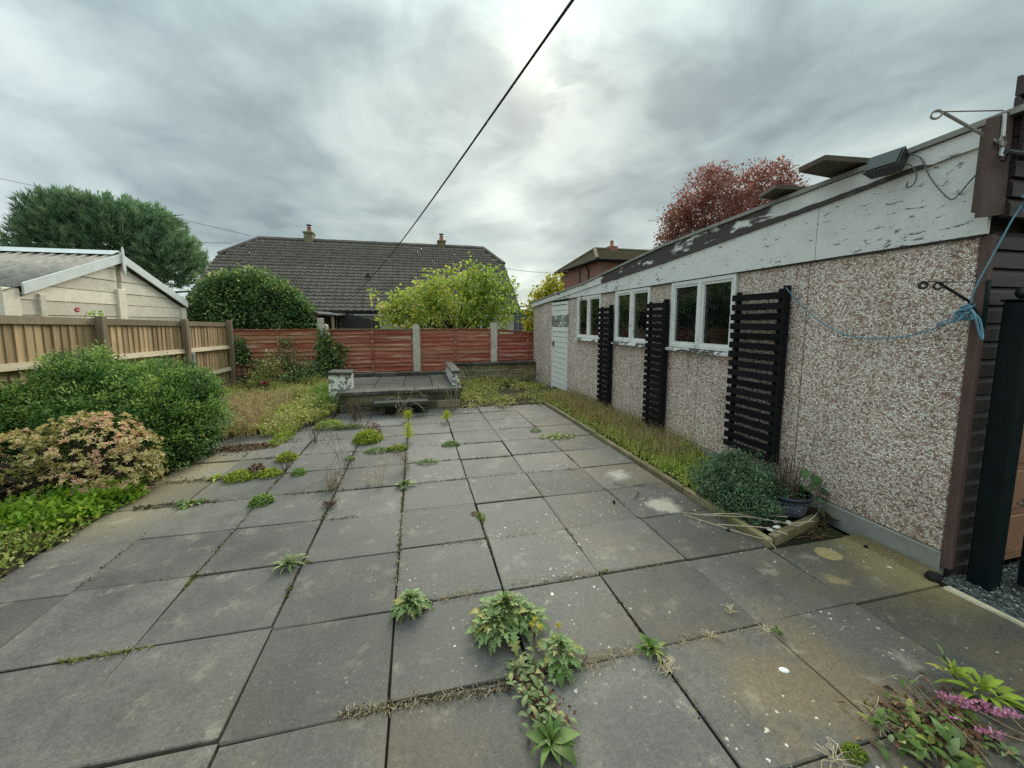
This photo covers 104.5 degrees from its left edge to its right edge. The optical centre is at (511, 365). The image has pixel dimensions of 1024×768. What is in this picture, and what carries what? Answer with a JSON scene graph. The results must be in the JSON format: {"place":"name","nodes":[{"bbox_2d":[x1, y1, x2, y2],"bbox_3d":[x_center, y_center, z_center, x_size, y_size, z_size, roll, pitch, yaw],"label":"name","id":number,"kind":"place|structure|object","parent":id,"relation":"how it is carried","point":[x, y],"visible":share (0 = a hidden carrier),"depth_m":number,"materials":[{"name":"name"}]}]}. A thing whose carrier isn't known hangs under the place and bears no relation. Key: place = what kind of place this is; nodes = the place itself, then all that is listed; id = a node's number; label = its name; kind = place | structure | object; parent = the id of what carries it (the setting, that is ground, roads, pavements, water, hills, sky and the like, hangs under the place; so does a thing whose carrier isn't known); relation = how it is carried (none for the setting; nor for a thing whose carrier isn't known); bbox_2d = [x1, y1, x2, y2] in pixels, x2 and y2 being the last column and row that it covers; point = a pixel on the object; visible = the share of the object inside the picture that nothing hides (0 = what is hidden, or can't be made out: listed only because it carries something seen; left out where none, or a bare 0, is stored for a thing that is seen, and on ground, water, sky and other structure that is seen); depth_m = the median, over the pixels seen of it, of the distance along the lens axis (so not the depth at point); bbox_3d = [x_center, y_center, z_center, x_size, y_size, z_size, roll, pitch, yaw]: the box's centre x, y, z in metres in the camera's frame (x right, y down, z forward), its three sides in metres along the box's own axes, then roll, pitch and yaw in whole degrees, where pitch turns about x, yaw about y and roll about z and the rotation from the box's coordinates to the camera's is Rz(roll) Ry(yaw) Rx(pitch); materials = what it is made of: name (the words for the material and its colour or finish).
{"place":"outdoors","nodes":[
{"label":"outdoors","id":0,"kind":"place"},
{"bbox_2d":[0,429,232,574],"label":"planting bed","id":1,"kind":"object","parent":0,"point":[20,556],"visible":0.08,"depth_m":2.88,"materials":[{"name":"soil"}]},
{"bbox_2d":[0,487,95,580],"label":"scruffy weeds","id":2,"kind":"object","parent":1,"relation":"on","point":[27,540],"visible":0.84,"depth_m":2.67,"materials":[{"name":"green plant"}]},
{"bbox_2d":[0,475,150,541],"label":"lime groundcover","id":3,"kind":"object","parent":1,"relation":"on","point":[92,502],"visible":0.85,"depth_m":3.06,"materials":[{"name":"green plant"}]},
{"bbox_2d":[0,410,170,507],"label":"bronze shrub","id":4,"kind":"object","parent":1,"relation":"on","point":[48,463],"visible":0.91,"depth_m":3.33,"materials":[{"name":"beige plant"}]},
{"bbox_2d":[0,315,236,461],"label":"closeboard fence","id":5,"kind":"object","parent":1,"relation":"on","point":[24,340],"visible":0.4,"depth_m":5.62,"materials":[{"name":"wood"}]},
{"bbox_2d":[234,334,256,377],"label":"corner ivy","id":6,"kind":"object","parent":5,"relation":"attached to","point":[239,346],"visible":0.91,"depth_m":9.18,"materials":[{"name":"green plant"}]},
{"bbox_2d":[0,339,244,487],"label":"green bush","id":7,"kind":"object","parent":1,"relation":"on","point":[180,404],"visible":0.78,"depth_m":4.06,"materials":[{"name":"green plant"}]},
{"bbox_2d":[217,373,338,436],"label":"rough grass","id":8,"kind":"structure","parent":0,"point":[296,409],"depth_m":6.57,"materials":[{"name":"plant"}]},
{"bbox_2d":[137,384,300,440],"bbox_3d":[-4.572,0.648,6.170,2.229,0.397,3.002,-2,6,-14],"label":"dry growth","id":9,"kind":"object","parent":8,"relation":"on","point":[260,414],"visible":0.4,"depth_m":6.18,"materials":[{"name":"green plant"}]},
{"bbox_2d":[226,349,287,391],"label":"rose bush","id":10,"kind":"object","parent":8,"relation":"on","point":[264,383],"visible":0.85,"depth_m":8.11,"materials":[{"name":"green plant"}]},
{"bbox_2d":[236,332,328,385],"bbox_3d":[-5.238,-0.124,9.181,1.833,1.334,0.939,0,6,4],"label":"bramble","id":11,"kind":"object","parent":8,"relation":"on","point":[303,371],"visible":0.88,"depth_m":9.21,"materials":[{"name":"green plant"}]},
{"bbox_2d":[300,382,328,396],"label":"grass tuft","id":12,"kind":"object","parent":8,"relation":"on","point":[324,388],"visible":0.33,"depth_m":7.72,"materials":[{"name":"green plant"}]},
{"bbox_2d":[304,390,338,410],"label":"grass tuft","id":13,"kind":"object","parent":8,"relation":"on","point":[326,398],"visible":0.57,"depth_m":6.87,"materials":[{"name":"green plant"}]},
{"bbox_2d":[305,320,349,379],"bbox_3d":[-4.505,-0.361,9.634,1.085,1.478,0.542,-2,6,-14],"label":"post ivy","id":14,"kind":"object","parent":8,"relation":"on","point":[331,352],"visible":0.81,"depth_m":9.60,"materials":[{"name":"green plant"}]},
{"bbox_2d":[0,385,1023,767],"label":"patio","id":15,"kind":"structure","parent":0,"point":[852,618],"depth_m":2.04,"materials":[{"name":"concrete"}]},
{"bbox_2d":[171,497,206,509],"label":"weed","id":16,"kind":"object","parent":15,"relation":"on","point":[188,501],"visible":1,"depth_m":3.36,"materials":[{"name":"green plant"}]},
{"bbox_2d":[222,468,255,483],"bbox_3d":[-2.682,1.080,3.912,0.312,0.119,0.227,-2,6,-14],"label":"weed cushion","id":17,"kind":"object","parent":15,"relation":"on","point":[237,474],"visible":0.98,"depth_m":3.88,"materials":[{"name":"plant"}]},
{"bbox_2d":[215,441,278,451],"bbox_3d":[-3.254,0.996,4.853,0.735,0.108,0.275,-2,6,-14],"label":"weed cushion","id":18,"kind":"object","parent":15,"relation":"on","point":[267,445],"visible":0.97,"depth_m":4.83,"materials":[{"name":"green plant"}]},
{"bbox_2d":[246,462,264,477],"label":"sprig","id":19,"kind":"object","parent":15,"relation":"on","point":[259,465],"visible":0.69,"depth_m":4.00,"materials":[{"name":"brown plant"}]},
{"bbox_2d":[247,492,275,507],"bbox_3d":[-2.142,1.140,3.397,0.217,0.111,0.207,-2,6,-14],"label":"weed cushion","id":20,"kind":"object","parent":15,"relation":"on","point":[256,499],"visible":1,"depth_m":3.36,"materials":[{"name":"green plant"}]},
{"bbox_2d":[254,467,284,478],"bbox_3d":[-2.446,1.077,4.001,0.262,0.119,0.212,-2,6,-14],"label":"weed cushion","id":21,"kind":"object","parent":15,"relation":"on","point":[274,471],"visible":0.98,"depth_m":3.97,"materials":[{"name":"plant"}]},
{"bbox_2d":[266,427,297,447],"bbox_3d":[-3.064,0.928,5.300,0.284,0.144,0.955,-2,6,-14],"label":"weed cushion","id":22,"kind":"object","parent":15,"relation":"on","point":[273,440],"visible":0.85,"depth_m":5.18,"materials":[{"name":"plant"}]},
{"bbox_2d":[274,451,299,462],"bbox_3d":[-2.538,1.019,4.466,0.255,0.119,0.231,-2,6,-14],"label":"weed cushion","id":23,"kind":"object","parent":15,"relation":"on","point":[292,456],"visible":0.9,"depth_m":4.43,"materials":[{"name":"plant"}]},
{"bbox_2d":[269,551,309,574],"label":"weed","id":24,"kind":"object","parent":15,"relation":"on","point":[288,560],"visible":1,"depth_m":2.51,"materials":[{"name":"green plant"}]},
{"bbox_2d":[302,403,331,443],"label":"dead sprig","id":25,"kind":"object","parent":15,"relation":"on","point":[315,437],"visible":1,"depth_m":5.05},
{"bbox_2d":[313,419,345,430],"bbox_3d":[-2.658,0.854,5.781,0.505,0.203,0.296,-2,6,-14],"label":"weed cushion","id":26,"kind":"object","parent":15,"relation":"on","point":[335,422],"visible":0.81,"depth_m":5.75,"materials":[{"name":"green plant"}]},
{"bbox_2d":[322,465,348,492],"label":"dead sprig","id":27,"kind":"object","parent":15,"relation":"on","point":[331,485],"visible":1,"depth_m":3.65,"materials":[{"name":"plant"}]},
{"bbox_2d":[308,411,372,471],"bbox_3d":[-1.765,0.771,4.032,0.534,0.656,0.499,0,6,1],"label":"dead sprig","id":28,"kind":"object","parent":15,"relation":"on","point":[339,444],"visible":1,"depth_m":4.08,"materials":[{"name":"plant"}]},
{"bbox_2d":[331,423,363,430],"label":"weed cushion","id":29,"kind":"object","parent":15,"relation":"on","point":[341,427],"visible":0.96,"depth_m":5.74,"materials":[{"name":"green plant"}]},
{"bbox_2d":[342,399,373,421],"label":"dead sprig","id":30,"kind":"object","parent":15,"relation":"on","point":[354,413],"visible":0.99,"depth_m":6.18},
{"bbox_2d":[351,428,384,444],"bbox_3d":[-1.873,0.911,5.156,0.424,0.198,0.371,-2,6,-14],"label":"weed cushion","id":31,"kind":"object","parent":15,"relation":"on","point":[366,435],"visible":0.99,"depth_m":5.09,"materials":[{"name":"plant"}]},
{"bbox_2d":[364,442,389,485],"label":"dead sprig","id":32,"kind":"object","parent":15,"relation":"on","point":[378,468],"visible":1,"depth_m":3.74,"materials":[{"name":"plant"}]},
{"bbox_2d":[363,447,391,453],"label":"weed cushion","id":33,"kind":"object","parent":15,"relation":"on","point":[375,449],"visible":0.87,"depth_m":4.71,"materials":[{"name":"green plant"}]},
{"bbox_2d":[58,410,704,767],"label":"joint moss","id":34,"kind":"object","parent":15,"relation":"on","point":[197,573],"visible":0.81,"depth_m":2.60,"materials":[{"name":"plant"}]},
{"bbox_2d":[326,362,461,412],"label":"block platform","id":35,"kind":"structure","parent":15,"relation":"on","point":[346,387],"depth_m":7.11,"materials":[{"name":"concrete"}]},
{"bbox_2d":[387,444,408,451],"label":"weed cushion","id":36,"kind":"object","parent":15,"relation":"on","point":[401,447],"visible":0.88,"depth_m":4.78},
{"bbox_2d":[373,397,427,414],"bbox_3d":[-1.880,0.693,6.750,0.885,0.222,0.340,-2,6,-14],"label":"garden step","id":37,"kind":"object","parent":15,"relation":"on","point":[382,404],"visible":0.93,"depth_m":6.63,"materials":[{"name":"concrete"}]},
{"bbox_2d":[389,444,416,470],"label":"dead sprig","id":38,"kind":"object","parent":15,"relation":"on","point":[406,462],"visible":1,"depth_m":4.12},
{"bbox_2d":[57,415,760,725],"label":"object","id":39,"kind":"object","parent":15,"relation":"on","point":[450,700],"visible":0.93,"depth_m":1.82,"materials":[{"name":"plant"}]},
{"bbox_2d":[403,420,414,437],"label":"feathery seedling","id":40,"kind":"object","parent":15,"relation":"on","point":[410,432],"visible":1,"depth_m":5.16,"materials":[{"name":"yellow plant"}]},
{"bbox_2d":[389,588,434,623],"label":"weed","id":41,"kind":"object","parent":15,"relation":"on","point":[406,598],"visible":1,"depth_m":2.10,"materials":[{"name":"green plant"}]},
{"bbox_2d":[463,590,550,655],"bbox_3d":[-0.039,1.244,2.005,0.434,0.187,0.378,-4,8,-34],"label":"weed","id":42,"kind":"object","parent":15,"relation":"on","point":[483,628],"visible":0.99,"depth_m":1.94,"materials":[{"name":"green plant"}]},
{"bbox_2d":[506,646,579,745],"bbox_3d":[0.098,1.357,1.627,0.228,0.070,0.430,-3,7,-27],"label":"trailing weed","id":43,"kind":"object","parent":15,"relation":"on","point":[545,705],"visible":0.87,"depth_m":1.63,"materials":[{"name":"green plant"}]},
{"bbox_2d":[526,713,580,767],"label":"weed","id":44,"kind":"object","parent":15,"relation":"on","point":[561,744],"visible":0.98,"depth_m":1.44,"materials":[{"name":"green plant"}]},
{"bbox_2d":[537,431,575,439],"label":"weed","id":45,"kind":"object","parent":15,"relation":"on","point":[557,435],"visible":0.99,"depth_m":5.34,"materials":[{"name":"green plant"}]},
{"bbox_2d":[529,616,586,688],"bbox_3d":[0.222,1.280,1.799,0.273,0.151,0.273,-2,6,-14],"label":"weed","id":46,"kind":"object","parent":15,"relation":"on","point":[561,641],"visible":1,"depth_m":1.78,"materials":[{"name":"green plant"}]},
{"bbox_2d":[632,633,668,666],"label":"weed","id":47,"kind":"object","parent":15,"relation":"on","point":[653,645],"visible":1,"depth_m":1.86,"materials":[{"name":"green plant"}]},
{"bbox_2d":[651,655,683,679],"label":"straw tuft","id":48,"kind":"object","parent":15,"relation":"on","point":[669,663],"visible":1,"depth_m":1.77,"materials":[{"name":"plant"}]},
{"bbox_2d":[542,400,818,547],"bbox_3d":[1.492,0.964,5.257,0.658,0.094,5.042,-2,6,-14],"label":"bed edging","id":49,"kind":"object","parent":15,"relation":"on","point":[774,538],"visible":0.65,"depth_m":3.32,"materials":[{"name":"wood"}]},
{"bbox_2d":[546,400,839,530],"bbox_3d":[1.570,0.934,5.365,0.755,0.077,4.980,-2,6,-14],"label":"side bed","id":50,"kind":"object","parent":15,"relation":"on","point":[811,510],"visible":0.04,"depth_m":3.19,"materials":[{"name":"soil"}]},
{"bbox_2d":[551,385,702,461],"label":"dry grass","id":51,"kind":"structure","parent":50,"relation":"on","point":[672,438],"depth_m":5.07,"materials":[{"name":"plant"}]},
{"bbox_2d":[541,389,778,514],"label":"grass strip","id":52,"kind":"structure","parent":50,"relation":"on","point":[613,432],"depth_m":4.88,"materials":[{"name":"plant"}]},
{"bbox_2d":[686,445,805,531],"bbox_3d":[1.973,0.943,3.404,0.894,0.470,1.075,-2,6,-14],"label":"herb bush","id":53,"kind":"object","parent":50,"relation":"on","point":[758,482],"visible":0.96,"depth_m":3.22,"materials":[{"name":"green plant"}]},
{"bbox_2d":[766,487,813,518],"bbox_3d":[2.192,1.083,3.162,0.336,0.174,0.336,-2,6,-14],"label":"plant pot","id":54,"kind":"object","parent":50,"relation":"on","point":[796,508],"visible":0.5,"depth_m":3.04,"materials":[{"name":"ceramic"}]},
{"bbox_2d":[771,447,811,498],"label":"dead pot plant","id":55,"kind":"object","parent":54,"relation":"in","point":[795,480],"visible":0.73,"depth_m":3.12,"materials":[{"name":"plant"}]},
{"bbox_2d":[787,469,829,518],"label":"broad leaf weed","id":56,"kind":"object","parent":54,"relation":"in","point":[815,480],"visible":0.74,"depth_m":3.16,"materials":[{"name":"plant"}]},
{"bbox_2d":[680,501,831,548],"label":"dry vines","id":57,"kind":"object","parent":15,"relation":"on","point":[716,514],"visible":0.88,"depth_m":2.95,"materials":[{"name":"plant"}]},
{"bbox_2d":[814,736,861,767],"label":"straw tuft","id":58,"kind":"object","parent":15,"relation":"on","point":[834,760],"visible":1,"depth_m":1.40,"materials":[{"name":"plant"}]},
{"bbox_2d":[839,741,869,766],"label":"weed cushion","id":59,"kind":"object","parent":15,"relation":"on","point":[845,746],"visible":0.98,"depth_m":1.41,"materials":[{"name":"plant"}]},
{"bbox_2d":[850,696,904,736],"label":"straw tuft","id":60,"kind":"object","parent":15,"relation":"on","point":[886,714],"visible":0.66,"depth_m":1.51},
{"bbox_2d":[838,671,1023,767],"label":"oval leaf weed","id":61,"kind":"object","parent":15,"relation":"on","point":[946,729],"visible":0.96,"depth_m":1.47,"materials":[{"name":"plant"}]},
{"bbox_2d":[924,570,942,581],"bbox_3d":[2.537,1.261,2.384,0.089,0.046,0.074,-2,6,-14],"label":"stone","id":62,"kind":"object","parent":15,"relation":"on","point":[933,576],"visible":1,"depth_m":2.37,"materials":[{"name":"stone"}]},
{"bbox_2d":[882,675,1023,767],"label":"pink flower spike","id":63,"kind":"object","parent":15,"relation":"on","point":[998,713],"visible":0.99,"depth_m":1.51,"materials":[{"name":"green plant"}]},
{"bbox_2d":[927,644,1023,710],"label":"lime leaved plant","id":64,"kind":"object","parent":15,"relation":"on","point":[988,682],"visible":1,"depth_m":1.63,"materials":[{"name":"green plant"}]},
{"bbox_2d":[943,586,1023,627],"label":"cement haunch","id":65,"kind":"object","parent":15,"relation":"on","point":[981,604],"visible":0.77,"depth_m":2.17,"materials":[{"name":"concrete"}]},
{"bbox_2d":[0,0,1023,309],"label":"sky","id":66,"kind":"structure","parent":0,"point":[344,119],"materials":[{"name":"grey"}]},
{"bbox_2d":[460,384,564,406],"bbox_3d":[-0.091,0.611,9.012,2.470,0.187,3.220,-2,6,-14],"label":"bed","id":67,"kind":"object","parent":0,"point":[509,392],"visible":0.3,"depth_m":8.20,"materials":[{"name":"soil"}]},
{"bbox_2d":[453,361,534,385],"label":"block wall","id":68,"kind":"structure","parent":67,"relation":"on","point":[482,369],"depth_m":10.54,"materials":[{"name":"concrete"}]},
{"bbox_2d":[460,377,578,409],"bbox_3d":[-0.096,0.538,8.864,2.563,0.306,3.650,-2,6,-14],"label":"weed carpet","id":69,"kind":"object","parent":67,"relation":"on","point":[473,393],"visible":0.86,"depth_m":8.53,"materials":[{"name":"green plant"}]},
{"bbox_2d":[283,361,1019,576],"bbox_3d":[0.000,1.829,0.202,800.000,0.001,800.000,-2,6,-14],"label":"ground","id":70,"kind":"structure","parent":0,"point":[1012,560],"depth_m":3.10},
{"bbox_2d":[0,246,192,320],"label":"neighbour shed","id":71,"kind":"structure","parent":70,"relation":"on","point":[58,282],"depth_m":6.43,"materials":[{"name":"white paint"}]},
{"bbox_2d":[0,183,210,292],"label":"pine tree","id":72,"kind":"object","parent":70,"relation":"on","point":[154,240],"visible":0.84,"depth_m":19.49,"materials":[{"name":"green plant"}]},
{"bbox_2d":[180,263,321,374],"bbox_3d":[-7.286,-1.152,11.136,3.747,3.358,2.812,1,6,7],"label":"ivy bush","id":73,"kind":"object","parent":70,"relation":"on","point":[237,296],"visible":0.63,"depth_m":10.33,"materials":[{"name":"green plant"}]},
{"bbox_2d":[285,311,345,373],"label":"felt roofed shed","id":74,"kind":"structure","parent":70,"relation":"on","point":[327,318],"depth_m":11.54,"materials":[{"name":"white paint"}]},
{"bbox_2d":[185,224,520,361],"bbox_3d":[-7.732,-4.233,22.632,14.456,7.130,11.125,-2,6,-14],"label":"bungalow","id":75,"kind":"object","parent":70,"relation":"on","point":[327,275],"visible":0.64,"depth_m":19.94,"materials":[{"name":"tile"}]},
{"bbox_2d":[345,0,574,304],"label":"overhead cable","id":76,"kind":"object","parent":75,"relation":"attached to","point":[569,4],"visible":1,"depth_m":2.53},
{"bbox_2d":[332,310,379,328],"bbox_3d":[-5.142,-0.873,13.151,1.478,1.930,0.020,-2,6,-14],"label":"dark board fence","id":77,"kind":"object","parent":70,"relation":"on","point":[351,322],"visible":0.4,"depth_m":13.05,"materials":[{"name":"black wood"}]},
{"bbox_2d":[233,323,533,381],"bbox_3d":[-2.692,-0.304,10.273,8.285,1.630,0.150,-2,6,-14],"label":"lap fence","id":78,"kind":"object","parent":70,"relation":"on","point":[382,350],"visible":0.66,"depth_m":10.18,"materials":[{"name":"wood"}]},
{"bbox_2d":[367,251,526,333],"bbox_3d":[-1.901,-1.545,12.228,4.868,3.874,2.469,-2,6,-14],"label":"yellow green tree","id":79,"kind":"object","parent":70,"relation":"on","point":[429,297],"visible":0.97,"depth_m":11.82,"materials":[{"name":"green plant"}]},
{"bbox_2d":[513,306,533,333],"bbox_3d":[0.988,-1.254,15.597,1.928,2.150,1.274,-2,6,-14],"label":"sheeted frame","id":80,"kind":"object","parent":70,"relation":"on","point":[518,326],"visible":0.1,"depth_m":14.90,"materials":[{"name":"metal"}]},
{"bbox_2d":[520,272,564,333],"bbox_3d":[1.235,-1.299,12.602,2.085,3.299,1.426,-2,6,-14],"label":"yellow tree","id":81,"kind":"object","parent":70,"relation":"on","point":[549,287],"visible":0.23,"depth_m":12.29,"materials":[{"name":"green plant"}]},
{"bbox_2d":[554,240,648,288],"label":"brick house","id":82,"kind":"structure","parent":70,"relation":"on","point":[591,263],"depth_m":25.95,"materials":[{"name":"brick"}]},
{"bbox_2d":[649,154,811,247],"bbox_3d":[7.294,-3.179,12.877,6.317,7.177,3.453,-2,6,-14],"label":"red tree","id":83,"kind":"object","parent":70,"relation":"on","point":[687,211],"visible":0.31,"depth_m":12.06,"materials":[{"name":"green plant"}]},
{"bbox_2d":[530,74,1023,575],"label":"garage","id":84,"kind":"structure","parent":70,"relation":"on","point":[887,437],"depth_m":2.89,"materials":[{"name":"concrete"}]},
{"bbox_2d":[551,301,568,391],"bbox_3d":[1.069,-0.430,8.959,0.114,2.010,1.010,-2,6,-14],"label":"door","id":85,"kind":"structure","parent":84,"relation":"in","point":[559,360],"depth_m":8.92,"materials":[{"name":"white paint"}]},
{"bbox_2d":[574,294,601,341],"bbox_3d":[1.427,-0.886,7.415,0.110,0.834,1.070,-2,6,-14],"label":"window","id":86,"kind":"structure","parent":84,"relation":"in","point":[588,307],"depth_m":7.39,"materials":[{"name":"white paint"}]},
{"bbox_2d":[596,305,613,405],"bbox_3d":[1.567,-0.165,6.717,0.070,1.705,0.422,-2,6,-14],"label":"trellis","id":87,"kind":"object","parent":84,"relation":"attached to","point":[601,351],"visible":0.93,"depth_m":6.63,"materials":[{"name":"black paint"}]},
{"bbox_2d":[611,287,651,347],"bbox_3d":[1.788,-0.723,5.942,0.110,0.834,1.010,-2,6,-14],"label":"window","id":88,"kind":"structure","parent":84,"relation":"in","point":[630,305],"depth_m":5.91,"materials":[{"name":"white paint"}]},
{"bbox_2d":[642,299,669,430],"bbox_3d":[1.912,-0.017,5.307,0.070,1.710,0.443,-2,6,-14],"label":"trellis","id":89,"kind":"object","parent":84,"relation":"attached to","point":[662,353],"visible":0.97,"depth_m":5.23,"materials":[{"name":"black paint"}]},
{"bbox_2d":[665,274,739,356],"bbox_3d":[2.137,-0.566,4.517,0.110,0.834,1.074,-2,6,-14],"label":"window","id":90,"kind":"structure","parent":84,"relation":"in","point":[701,309],"depth_m":4.46,"materials":[{"name":"white paint"}]},
{"bbox_2d":[723,286,791,464],"bbox_3d":[2.289,0.068,3.757,0.070,1.580,0.603,-2,6,-14],"label":"trellis","id":91,"kind":"object","parent":84,"relation":"attached to","point":[777,368],"visible":0.97,"depth_m":3.67,"materials":[{"name":"black paint"}]},
{"bbox_2d":[759,184,805,199],"bbox_3d":[2.804,-1.528,3.632,1.377,0.030,0.474,-2,6,-14],"label":"roof plank","id":92,"kind":"object","parent":84,"relation":"on","point":[775,191],"visible":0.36,"depth_m":3.37,"materials":[{"name":"wood"}]},
{"bbox_2d":[799,155,869,177],"bbox_3d":[2.885,-1.482,3.055,1.523,0.035,0.524,-2,6,-14],"label":"roof plank","id":93,"kind":"object","parent":84,"relation":"on","point":[829,166],"visible":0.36,"depth_m":2.85,"materials":[{"name":"wood"}]},
{"bbox_2d":[863,146,908,179],"bbox_3d":[2.458,-1.323,2.591,0.156,0.142,0.199,-2,6,-14],"label":"floodlight","id":94,"kind":"object","parent":84,"relation":"attached to","point":[888,163],"visible":1,"depth_m":2.56,"materials":[{"name":"black metal"}]},
{"bbox_2d":[909,154,974,199],"bbox_3d":[2.575,-1.155,2.352,0.072,0.348,0.490,-1,6,-6],"label":"lamp cable","id":95,"kind":"object","parent":94,"relation":"hanging from","point":[939,189],"visible":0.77,"depth_m":2.40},
{"bbox_2d":[917,279,991,328],"bbox_3d":[2.548,-0.353,2.285,0.348,0.281,0.052,2,7,14],"label":"hook bracket","id":96,"kind":"object","parent":84,"relation":"attached to","point":[983,317],"visible":0.99,"depth_m":2.27,"materials":[{"name":"black metal"}]},
{"bbox_2d":[785,195,1023,339],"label":"blue rope","id":97,"kind":"object","parent":96,"relation":"hanging from","point":[967,309],"visible":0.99,"depth_m":2.27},
{"bbox_2d":[929,109,1006,155],"bbox_3d":[2.466,-1.269,2.143,0.317,0.293,0.057,3,7,26],"label":"line bracket","id":98,"kind":"object","parent":84,"relation":"attached to","point":[1001,142],"visible":1,"depth_m":2.12,"materials":[{"name":"metal"}]},
{"bbox_2d":[1000,149,1023,163],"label":"rail pipe","id":99,"kind":"object","parent":84,"relation":"attached to","point":[1015,153],"visible":1,"depth_m":2.06,"materials":[{"name":"black metal"}]},
{"bbox_2d":[1004,426,1023,559],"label":"garage door","id":100,"kind":"structure","parent":84,"relation":"in","point":[1013,546],"depth_m":2.55,"materials":[{"name":"wood"}]},
{"bbox_2d":[941,560,1023,621],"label":"driveway","id":101,"kind":"structure","parent":0,"point":[996,604],"depth_m":2.33,"materials":[{"name":"gravel"}]},
{"bbox_2d":[966,287,1023,591],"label":"gate post","id":102,"kind":"object","parent":101,"relation":"on","point":[1002,444],"visible":0.9,"depth_m":2.28,"materials":[{"name":"green paint"}]},
{"bbox_2d":[1017,498,1023,586],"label":"metal gate","id":103,"kind":"structure","parent":102,"relation":"attached to","point":[1020,579],"depth_m":2.33,"materials":[{"name":"black paint"}]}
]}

